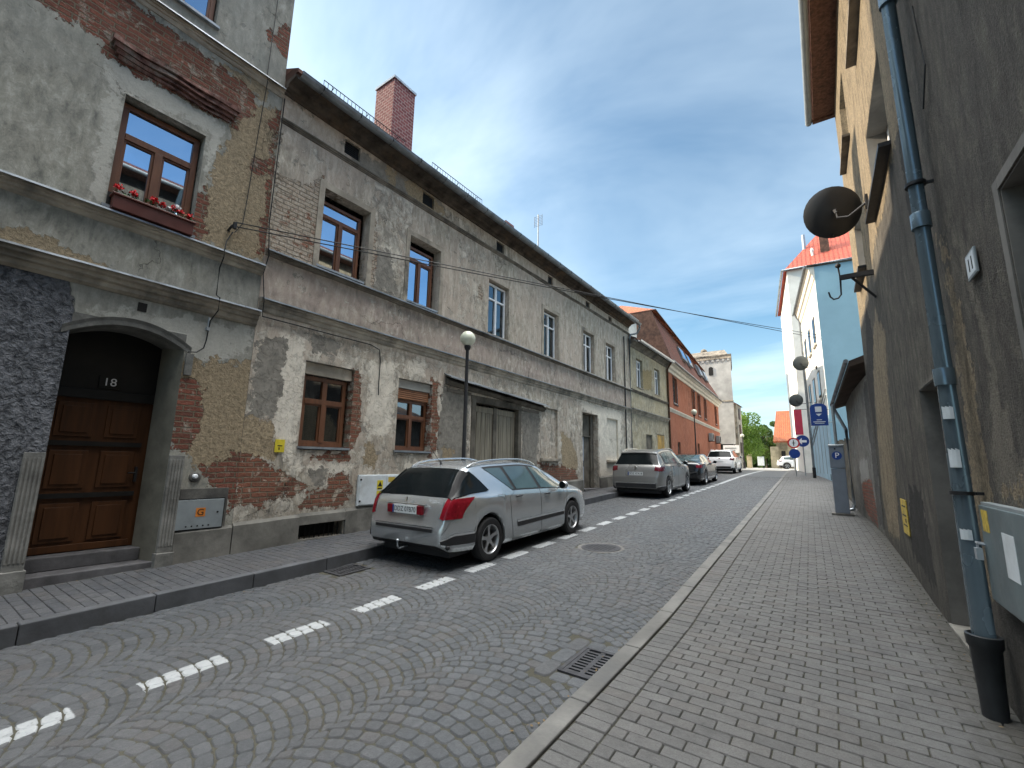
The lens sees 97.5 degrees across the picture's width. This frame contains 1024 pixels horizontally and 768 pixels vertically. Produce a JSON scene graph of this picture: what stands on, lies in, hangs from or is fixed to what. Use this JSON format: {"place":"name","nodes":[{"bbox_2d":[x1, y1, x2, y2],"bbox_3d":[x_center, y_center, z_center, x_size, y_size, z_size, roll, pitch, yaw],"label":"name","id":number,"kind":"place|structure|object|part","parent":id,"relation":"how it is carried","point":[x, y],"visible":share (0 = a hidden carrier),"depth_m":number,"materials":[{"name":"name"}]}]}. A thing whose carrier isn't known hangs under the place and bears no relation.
{"place":"outdoors","nodes":[
{"label":"outdoors","id":0,"kind":"place"},
{"bbox_2d":[0,487,616,624],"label":"pavement","id":1,"kind":"structure","parent":0,"point":[26,604],"depth_m":5.45,"materials":[{"name":"grey stone"}]},
{"bbox_2d":[460,331,474,460],"bbox_3d":[-1.016,0.882,9.659,0.340,4.180,0.340,-6,-12,35],"label":"street lamp","id":2,"kind":"object","parent":1,"relation":"on","point":[467,339],"visible":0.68,"depth_m":9.80,"materials":[{"name":"black metal"}]},
{"bbox_2d":[0,475,754,767],"bbox_3d":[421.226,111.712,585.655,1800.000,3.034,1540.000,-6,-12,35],"label":"ground","id":3,"kind":"structure","parent":0,"point":[546,680],"depth_m":3.30,"materials":[{"name":"grey stone"}]},
{"bbox_2d":[0,0,294,595],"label":"townhouse","id":4,"kind":"structure","parent":3,"relation":"on","point":[122,411],"depth_m":6.09,"materials":[{"name":"grey paint"}]},
{"bbox_2d":[26,396,152,555],"bbox_3d":[-5.540,1.054,5.965,0.181,2.210,1.100,-6,-12,35],"label":"door","id":5,"kind":"structure","parent":4,"relation":"in","point":[88,498],"depth_m":5.90,"materials":[{"name":"brown wood"}]},
{"bbox_2d":[105,183,195,236],"bbox_3d":[-4.983,-2.377,6.234,0.310,0.419,0.980,-6,-12,35],"label":"flower box","id":6,"kind":"object","parent":4,"relation":"attached to","point":[166,218],"visible":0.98,"depth_m":6.12,"materials":[{"name":"red wood"}]},
{"bbox_2d":[101,102,199,238],"bbox_3d":[-5.280,-3.025,6.564,0.780,1.800,1.050,-6,-12,35],"label":"window","id":7,"kind":"structure","parent":4,"relation":"in","point":[152,157],"depth_m":6.44,"materials":[{"name":"brown wood"}]},
{"bbox_2d":[189,472,200,481],"bbox_3d":[-4.495,1.321,6.372,0.096,0.148,0.150,-6,-12,35],"label":"wall vent cap","id":8,"kind":"object","parent":4,"relation":"attached to","point":[194,476],"visible":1,"depth_m":6.35,"materials":[{"name":"silver metal"}]},
{"bbox_2d":[175,0,219,30],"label":"window","id":9,"kind":"structure","parent":4,"relation":"in","point":[204,9],"depth_m":7.10,"materials":[{"name":"brown wood"}]},
{"bbox_2d":[174,497,225,531],"bbox_3d":[-4.435,1.846,6.380,0.032,0.430,0.620,-6,-12,35],"label":"gas cupboard","id":10,"kind":"object","parent":4,"relation":"attached to","point":[200,513],"visible":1,"depth_m":6.37,"materials":[{"name":"grey metal"}]},
{"bbox_3d":[-4.429,1.846,6.376,0.019,0.400,0.590,-6,-12,35],"label":"door","id":11,"kind":"part","parent":10,"relation":"part of","materials":[{"name":"grey metal"}]},
{"bbox_2d":[188,232,232,352],"bbox_3d":[-4.471,-1.425,6.712,0.178,2.042,0.392,-6,-12,35],"label":"surface cable","id":12,"kind":"object","parent":4,"relation":"attached to","point":[207,329],"visible":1,"depth_m":6.67,"materials":[{"name":"black rubber"}]},
{"bbox_2d":[234,0,277,232],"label":"surface cable","id":13,"kind":"object","parent":4,"relation":"attached to","point":[260,122],"visible":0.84,"depth_m":7.57,"materials":[{"name":"black rubber"}]},
{"bbox_2d":[227,222,820,338],"bbox_3d":[3.754,-2.147,12.129,19.301,1.576,0.142,7,-12,-31],"label":"overhead cable","id":14,"kind":"object","parent":4,"relation":"attached to","point":[234,226],"visible":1,"depth_m":8.94,"materials":[{"name":"black metal"}]},
{"bbox_2d":[0,491,631,649],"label":"kerb","id":15,"kind":"structure","parent":3,"relation":"on","point":[25,632],"depth_m":4.90,"materials":[{"name":"stone"}]},
{"bbox_2d":[691,409,696,453],"bbox_3d":[11.208,3.511,27.413,0.340,3.948,0.340,-6,-12,35],"label":"street lamp","id":16,"kind":"object","parent":15,"relation":"on","point":[693,411],"visible":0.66,"depth_m":27.53,"materials":[{"name":"black metal"}]},
{"bbox_2d":[229,68,640,554],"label":"row house","id":17,"kind":"structure","parent":3,"relation":"on","point":[549,382],"depth_m":9.70,"materials":[{"name":"paint"}]},
{"bbox_2d":[274,439,284,451],"bbox_3d":[-3.825,1.019,7.392,0.014,0.210,0.160,-6,-12,35],"label":"gas marker plate","id":18,"kind":"object","parent":17,"relation":"attached to","point":[279,445],"visible":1,"depth_m":7.38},
{"bbox_2d":[262,98,380,394],"bbox_3d":[-3.327,-2.429,8.497,0.140,5.000,2.489,-6,-12,35],"label":"surface cable","id":19,"kind":"object","parent":17,"relation":"attached to","point":[269,255],"visible":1,"depth_m":7.74,"materials":[{"name":"black rubber"}]},
{"bbox_2d":[297,375,349,449],"bbox_3d":[-3.652,0.538,8.367,0.770,1.460,1.020,-6,-12,35],"label":"window","id":20,"kind":"structure","parent":17,"relation":"in","point":[323,401],"depth_m":8.24,"materials":[{"name":"brown wood"}]},
{"bbox_2d":[316,201,363,283],"bbox_3d":[-3.588,-2.785,8.983,0.780,1.580,1.040,-6,-12,35],"label":"window","id":21,"kind":"structure","parent":17,"relation":"in","point":[339,226],"depth_m":8.88,"materials":[{"name":"brown wood"}]},
{"bbox_2d":[355,474,398,505],"bbox_3d":[-2.612,2.098,8.934,0.074,0.580,1.080,-6,-12,35],"label":"electric cupboard","id":22,"kind":"object","parent":17,"relation":"attached to","point":[369,487],"visible":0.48,"depth_m":8.70,"materials":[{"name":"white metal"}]},
{"bbox_3d":[-2.715,2.064,8.753,0.019,0.540,0.620,-6,-12,35],"label":"door","id":23,"kind":"part","parent":22,"relation":"part of","materials":[{"name":"white metal"}]},
{"bbox_3d":[-2.410,2.144,9.179,0.017,0.540,0.400,-6,-12,35],"label":"door","id":24,"kind":"part","parent":22,"relation":"part of","materials":[{"name":"white metal"}]},
{"bbox_2d":[393,399,430,452],"bbox_3d":[-2.438,0.934,10.043,0.770,1.300,1.050,-6,-12,35],"label":"window","id":25,"kind":"structure","parent":17,"relation":"in","point":[410,422],"depth_m":9.95,"materials":[{"name":"brown wood"}]},
{"bbox_2d":[406,246,436,312],"bbox_3d":[-2.370,-2.467,10.677,0.780,1.580,0.980,-6,-12,35],"label":"window","id":26,"kind":"structure","parent":17,"relation":"in","point":[420,275],"depth_m":10.61,"materials":[{"name":"brown wood"}]},
{"bbox_2d":[487,283,509,341],"bbox_3d":[-0.657,-2.065,13.032,0.760,1.740,1.040,-6,-12,35],"label":"window","id":27,"kind":"structure","parent":17,"relation":"in","point":[496,304],"depth_m":12.99,"materials":[{"name":"white glass"}]},
{"bbox_2d":[534,214,542,245],"bbox_3d":[1.061,-5.987,18.178,0.400,1.900,0.036,-6,-12,35],"label":"tv antenna","id":28,"kind":"object","parent":17,"relation":"attached to","point":[538,226],"visible":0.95,"depth_m":18.25,"materials":[{"name":"metal"}]},
{"bbox_2d":[543,312,559,360],"bbox_3d":[1.040,-1.621,15.392,0.760,1.740,1.040,-6,-12,35],"label":"window","id":29,"kind":"structure","parent":17,"relation":"in","point":[549,321],"depth_m":15.40,"materials":[{"name":"white glass"}]},
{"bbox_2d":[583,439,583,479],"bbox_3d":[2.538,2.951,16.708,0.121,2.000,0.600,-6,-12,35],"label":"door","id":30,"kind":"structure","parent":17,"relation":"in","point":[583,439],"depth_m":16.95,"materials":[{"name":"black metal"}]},
{"bbox_2d":[583,333,594,374],"bbox_3d":[2.708,-1.186,17.711,0.760,1.740,1.020,-6,-12,35],"label":"window","id":31,"kind":"structure","parent":17,"relation":"in","point":[586,339],"depth_m":17.78,"materials":[{"name":"white glass"}]},
{"bbox_2d":[606,346,615,382],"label":"window","id":32,"kind":"structure","parent":17,"relation":"in","point":[608,350],"depth_m":19.48,"materials":[{"name":"white glass"}]},
{"bbox_2d":[496,471,788,767],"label":"kerb","id":33,"kind":"structure","parent":3,"relation":"on","point":[529,751],"depth_m":3.33,"materials":[{"name":"stone"}]},
{"bbox_2d":[628,313,674,449],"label":"row house","id":34,"kind":"structure","parent":3,"relation":"on","point":[651,421],"depth_m":22.89,"materials":[{"name":"grey paint"}]},
{"bbox_2d":[629,360,643,389],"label":"window","id":35,"kind":"structure","parent":34,"relation":"in","point":[637,363],"depth_m":22.38,"materials":[{"name":"white glass"}]},
{"bbox_2d":[646,435,651,448],"bbox_3d":[6.808,3.606,22.367,0.040,2.050,0.850,-6,-12,35],"label":"blocked door","id":36,"kind":"structure","parent":34,"relation":"in","point":[648,438],"depth_m":22.49,"materials":[{"name":"grey paint"}]},
{"bbox_2d":[654,370,660,396],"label":"window","id":37,"kind":"structure","parent":34,"relation":"in","point":[655,372],"depth_m":24.61,"materials":[{"name":"white glass"}]},
{"bbox_2d":[657,435,664,448],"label":"boarded window","id":38,"kind":"structure","parent":34,"relation":"in","point":[660,438],"depth_m":23.97,"materials":[{"name":"yellow wood"}]},
{"bbox_2d":[619,306,722,456],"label":"long building","id":39,"kind":"structure","parent":3,"relation":"on","point":[690,388],"depth_m":29.74,"materials":[{"name":"orange paint"}]},
{"bbox_2d":[709,433,714,441],"bbox_3d":[16.013,4.298,36.087,0.398,0.659,0.800,-5,-12,32],"label":"air conditioner","id":40,"kind":"object","parent":39,"relation":"attached to","point":[711,437],"visible":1,"depth_m":35.77,"materials":[{"name":"black metal"}]},
{"bbox_2d":[716,436,720,443],"bbox_3d":[17.995,4.871,39.158,0.398,0.659,0.800,-5,-12,32],"label":"air conditioner","id":41,"kind":"object","parent":39,"relation":"attached to","point":[718,439],"visible":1,"depth_m":38.84,"materials":[{"name":"black metal"}]},
{"bbox_2d":[744,430,756,465],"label":"tree","id":42,"kind":"object","parent":3,"relation":"on","point":[754,458],"visible":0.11,"depth_m":83.74,"materials":[{"name":"green plant"}]},
{"bbox_2d":[746,452,771,467],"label":"wood","id":43,"kind":"object","parent":3,"relation":"on","point":[755,463],"visible":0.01,"depth_m":94.48,"materials":[{"name":"green plant"}]},
{"bbox_2d":[769,421,774,426],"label":"tree","id":44,"kind":"object","parent":3,"relation":"on","point":[771,423],"visible":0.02,"depth_m":79.52,"materials":[{"name":"green plant"}]},
{"bbox_2d":[775,232,851,472],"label":"white house","id":45,"kind":"structure","parent":3,"relation":"on","point":[816,249],"depth_m":35.88,"materials":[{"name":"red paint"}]},
{"bbox_2d":[792,257,862,480],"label":"blue house","id":46,"kind":"structure","parent":3,"relation":"on","point":[834,325],"depth_m":22.93,"materials":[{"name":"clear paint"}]},
{"bbox_2d":[793,409,806,434],"bbox_3d":[19.654,2.576,30.518,0.806,1.737,0.090,-4,-11,28],"label":"banner","id":47,"kind":"object","parent":46,"relation":"attached to","point":[798,422],"visible":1,"depth_m":30.58,"materials":[{"name":"red fabric"}]},
{"bbox_2d":[789,394,811,406],"bbox_3d":[18.304,1.023,28.447,0.606,0.788,1.180,8,-12,-36],"label":"satellite dish","id":48,"kind":"object","parent":46,"relation":"attached to","point":[795,400],"visible":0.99,"depth_m":28.55,"materials":[{"name":"black metal"}]},
{"bbox_2d":[792,356,816,369],"bbox_3d":[16.391,-1.160,25.165,1.110,0.788,0.615,-6,-12,35],"label":"satellite dish","id":49,"kind":"object","parent":46,"relation":"attached to","point":[800,363],"visible":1,"depth_m":25.11,"materials":[{"name":"black metal"}]},
{"bbox_2d":[804,338,807,358],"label":"window","id":50,"kind":"structure","parent":46,"relation":"in","point":[805,346],"depth_m":28.88,"materials":[{"name":"white glass"}]},
{"bbox_2d":[807,328,811,358],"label":"window","id":51,"kind":"structure","parent":46,"relation":"in","point":[809,338],"depth_m":26.81,"materials":[{"name":"blue glass"}]},
{"bbox_2d":[808,385,811,411],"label":"window","id":52,"kind":"structure","parent":46,"relation":"in","point":[809,387],"depth_m":28.49,"materials":[{"name":"blue glass"}]},
{"bbox_2d":[811,316,816,349],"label":"window","id":53,"kind":"structure","parent":46,"relation":"in","point":[813,323],"depth_m":24.74,"materials":[{"name":"blue glass"}]},
{"bbox_2d":[812,378,816,403],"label":"window","id":54,"kind":"structure","parent":46,"relation":"in","point":[813,381],"depth_m":26.32,"materials":[{"name":"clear glass"}]},
{"bbox_2d":[817,370,821,401],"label":"window","id":55,"kind":"structure","parent":46,"relation":"in","point":[818,373],"depth_m":24.26,"materials":[{"name":"blue glass"}]},
{"bbox_2d":[838,438,856,507],"bbox_3d":[11.975,2.997,16.075,0.160,2.504,9.330,-6,-12,33],"label":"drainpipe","id":56,"kind":"object","parent":3,"relation":"on","point":[847,468],"visible":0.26,"depth_m":14.12,"materials":[{"name":"grey metal"}]},
{"bbox_2d":[830,355,884,533],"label":"shed","id":57,"kind":"structure","parent":3,"relation":"on","point":[852,396],"depth_m":10.35,"materials":[{"name":"grey paint"}]},
{"bbox_2d":[798,0,1023,725],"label":"roughcast house","id":58,"kind":"structure","parent":3,"relation":"on","point":[921,102],"depth_m":3.29,"materials":[{"name":"paint"}]},
{"bbox_2d":[803,186,867,237],"bbox_3d":[5.254,-2.783,7.121,0.618,0.781,0.917,6,-11,-27],"label":"satellite dish","id":59,"kind":"object","parent":58,"relation":"attached to","point":[833,212],"visible":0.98,"depth_m":7.18,"materials":[{"name":"black metal"}]},
{"bbox_2d":[828,263,876,299],"bbox_3d":[5.269,-1.598,6.981,0.607,0.660,0.080,-6,-12,35],"label":"iron hook bracket","id":60,"kind":"object","parent":58,"relation":"attached to","point":[852,276],"visible":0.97,"depth_m":6.94,"materials":[{"name":"black metal"}]},
{"bbox_2d":[900,498,910,536],"bbox_3d":[5.334,1.801,6.091,0.014,0.460,0.520,-6,-12,34],"label":"gas marker plate","id":61,"kind":"object","parent":58,"relation":"attached to","point":[905,517],"visible":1,"depth_m":6.03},
{"bbox_2d":[965,246,979,281],"bbox_3d":[2.802,-0.730,2.738,0.016,0.160,0.190,-6,-12,34],"label":"number plaque","id":62,"kind":"object","parent":58,"relation":"attached to","point":[972,264],"visible":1,"depth_m":2.71,"materials":[{"name":"white metal"}]},
{"bbox_2d":[974,502,1023,622],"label":"electric cupboard","id":63,"kind":"object","parent":58,"relation":"attached to","point":[1002,526],"visible":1,"depth_m":2.52,"materials":[{"name":"metal"}]},
{"bbox_3d":[2.638,0.964,2.355,0.086,0.565,1.278,-6,-12,35],"label":"door","id":64,"kind":"part","parent":63,"relation":"part of","materials":[{"name":"metal"}]},
{"bbox_2d":[0,476,780,767],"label":"road","id":65,"kind":"structure","parent":0,"point":[667,528],"depth_m":3.77,"materials":[{"name":"grey stone"}]},
{"bbox_2d":[323,564,370,576],"bbox_3d":[-2.351,2.685,6.394,0.400,0.104,0.500,-6,-12,35],"label":"drain grate","id":66,"kind":"object","parent":65,"relation":"on","point":[346,570],"visible":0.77,"depth_m":6.37,"materials":[{"name":"metal"}]},
{"bbox_2d":[370,443,584,560],"bbox_3d":[-0.283,2.041,8.554,2.131,1.792,4.871,-6,-10,34],"label":"estate car","id":67,"kind":"object","parent":65,"relation":"on","point":[482,510],"visible":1,"depth_m":6.99,"materials":[{"name":"silver metal"}]},
{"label":"rear window","id":68,"kind":"part","parent":67,"relation":"part of","materials":[{"name":"black glass"}]},
{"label":"quarter window","id":69,"kind":"part","parent":67,"relation":"part of","materials":[{"name":"black glass"}]},
{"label":"side window","id":70,"kind":"part","parent":67,"relation":"part of","materials":[{"name":"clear glass"}]},
{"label":"side window","id":71,"kind":"part","parent":67,"relation":"part of","materials":[{"name":"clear glass"}]},
{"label":"side window","id":72,"kind":"part","parent":67,"relation":"part of","materials":[{"name":"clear glass"}]},
{"bbox_2d":[557,646,614,680],"bbox_3d":[0.642,2.266,3.573,0.360,0.104,0.500,-6,-12,35],"label":"drain grate","id":73,"kind":"object","parent":65,"relation":"on","point":[589,660],"visible":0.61,"depth_m":3.58,"materials":[{"name":"metal"}]},
{"bbox_2d":[578,543,624,553],"bbox_3d":[1.539,2.844,7.765,0.800,0.062,0.800,-6,-12,35],"label":"manhole cover","id":74,"kind":"object","parent":65,"relation":"on","point":[603,548],"visible":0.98,"depth_m":7.74,"materials":[{"name":"metal"}]},
{"bbox_2d":[613,448,689,496],"bbox_3d":[5.487,3.332,17.308,2.158,1.690,4.472,-6,-10,34],"label":"parked car","id":75,"kind":"object","parent":65,"relation":"on","point":[664,472],"visible":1,"depth_m":15.71,"materials":[{"name":"grey paint"}]},
{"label":"rear window","id":76,"kind":"part","parent":75,"relation":"part of","materials":[{"name":"black glass"}]},
{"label":"side window","id":77,"kind":"part","parent":75,"relation":"part of","materials":[{"name":"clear glass"}]},
{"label":"side window","id":78,"kind":"part","parent":75,"relation":"part of","materials":[{"name":"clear glass"}]},
{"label":"side window","id":79,"kind":"part","parent":75,"relation":"part of","materials":[{"name":"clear glass"}]},
{"bbox_2d":[675,453,717,484],"bbox_3d":[9.063,4.215,22.603,2.126,1.425,4.568,-6,-10,33],"label":"parked car","id":80,"kind":"object","parent":65,"relation":"on","point":[702,468],"visible":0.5,"depth_m":21.16,"materials":[{"name":"black paint"}]},
{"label":"rear window","id":81,"kind":"part","parent":80,"relation":"part of","materials":[{"name":"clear glass"}]},
{"bbox_2d":[286,0,843,464],"label":"sky","id":82,"kind":"structure","parent":0,"point":[665,151],"materials":[{"name":"blue"}]},
{"bbox_2d":[723,445,739,452],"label":"shop sign","id":83,"kind":"object","parent":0,"point":[735,448],"visible":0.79,"depth_m":42.98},
{"bbox_2d":[717,470,786,476],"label":"road","id":84,"kind":"structure","parent":0,"point":[762,473],"depth_m":31.12,"materials":[{"name":"grey asphalt"}]},
{"bbox_2d":[707,449,741,472],"bbox_3d":[15.432,5.587,32.589,2.159,1.650,4.472,-6,-11,33],"label":"parked car","id":85,"kind":"object","parent":84,"relation":"on","point":[728,460],"visible":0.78,"depth_m":30.89,"materials":[{"name":"white paint"}]},
{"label":"rear window","id":86,"kind":"part","parent":85,"relation":"part of","materials":[{"name":"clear glass"}]},
{"bbox_2d":[742,468,793,470],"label":"square","id":87,"kind":"structure","parent":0,"point":[774,469],"depth_m":46.01,"materials":[{"name":"beige stone"}]},
{"bbox_2d":[692,349,735,449],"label":"tower","id":88,"kind":"structure","parent":87,"relation":"on","point":[716,366],"depth_m":44.67,"materials":[{"name":"white paint"}]},
{"bbox_2d":[709,367,712,375],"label":"window","id":89,"kind":"structure","parent":88,"relation":"in","point":[710,368],"depth_m":45.49,"materials":[{"name":"black glass"}]},
{"bbox_2d":[734,402,744,468],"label":"corner building","id":90,"kind":"structure","parent":87,"relation":"on","point":[738,420],"depth_m":50.57,"materials":[{"name":"paint"}]},
{"bbox_2d":[740,434,745,467],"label":"street lamp","id":91,"kind":"object","parent":87,"relation":"on","point":[742,436],"visible":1,"depth_m":42.23,"materials":[{"name":"black metal"}]},
{"bbox_2d":[747,455,752,467],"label":"stone pillar","id":92,"kind":"structure","parent":87,"relation":"on","point":[749,462],"depth_m":62.35,"materials":[{"name":"stone"}]},
{"bbox_2d":[741,411,766,456],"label":"tree","id":93,"kind":"object","parent":87,"relation":"on","point":[750,434],"visible":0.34,"depth_m":57.26,"materials":[{"name":"green plant"}]},
{"bbox_2d":[757,457,764,465],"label":"notice board","id":94,"kind":"object","parent":87,"relation":"on","point":[760,461],"visible":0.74,"depth_m":60.89,"materials":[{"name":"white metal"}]},
{"bbox_2d":[750,424,775,467],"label":"tree","id":95,"kind":"object","parent":87,"relation":"on","point":[767,438],"visible":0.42,"depth_m":72.21,"materials":[{"name":"green plant"}]},
{"bbox_2d":[770,411,793,468],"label":"house","id":96,"kind":"structure","parent":87,"relation":"on","point":[782,433],"depth_m":64.47,"materials":[{"name":"stone"}]},
{"bbox_2d":[777,456,793,468],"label":"parked car","id":97,"kind":"object","parent":87,"relation":"on","point":[785,462],"visible":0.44,"depth_m":51.77,"materials":[{"name":"white paint"}]},
{"bbox_2d":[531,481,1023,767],"bbox_3d":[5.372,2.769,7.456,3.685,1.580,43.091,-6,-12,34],"label":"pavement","id":98,"kind":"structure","parent":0,"point":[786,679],"depth_m":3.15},
{"bbox_2d":[803,370,816,477],"bbox_3d":[16.925,2.270,25.529,0.157,6.277,0.157,7,-12,-32],"label":"metal pole","id":99,"kind":"object","parent":98,"relation":"on","point":[810,436],"visible":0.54,"depth_m":25.46,"materials":[{"name":"black metal"}]},
{"bbox_2d":[810,403,837,443],"bbox_3d":[8.595,2.000,12.257,0.568,2.970,0.082,-6,-12,35],"label":"information sign","id":100,"kind":"object","parent":98,"relation":"on","point":[818,415],"visible":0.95,"depth_m":12.45,"materials":[{"name":"blue metal"}]},
{"bbox_2d":[532,477,1023,767],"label":"pavement","id":101,"kind":"structure","parent":0,"point":[794,525],"depth_m":3.37,"materials":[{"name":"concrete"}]},
{"bbox_2d":[828,444,854,516],"bbox_3d":[8.304,2.437,11.388,0.460,1.820,0.320,-6,-12,35],"label":"parking meter","id":102,"kind":"object","parent":101,"relation":"on","point":[838,477],"visible":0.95,"depth_m":11.29,"materials":[{"name":"grey metal"}]},
{"bbox_2d":[785,470,822,477],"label":"pavement","id":103,"kind":"structure","parent":0,"point":[791,473],"depth_m":29.21,"materials":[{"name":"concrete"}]},
{"bbox_2d":[787,438,799,475],"bbox_3d":[17.453,4.516,27.698,0.660,2.385,0.092,-6,-12,35],"label":"traffic sign","id":104,"kind":"object","parent":103,"relation":"on","point":[794,443],"visible":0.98,"depth_m":27.75,"materials":[{"name":"blue metal"}]},
{"bbox_2d":[796,435,808,475],"bbox_3d":[18.170,4.472,27.942,0.720,2.550,0.086,-6,-12,35],"label":"traffic sign","id":105,"kind":"object","parent":103,"relation":"on","point":[803,440],"visible":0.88,"depth_m":28.00,"materials":[{"name":"blue metal"}]}
]}

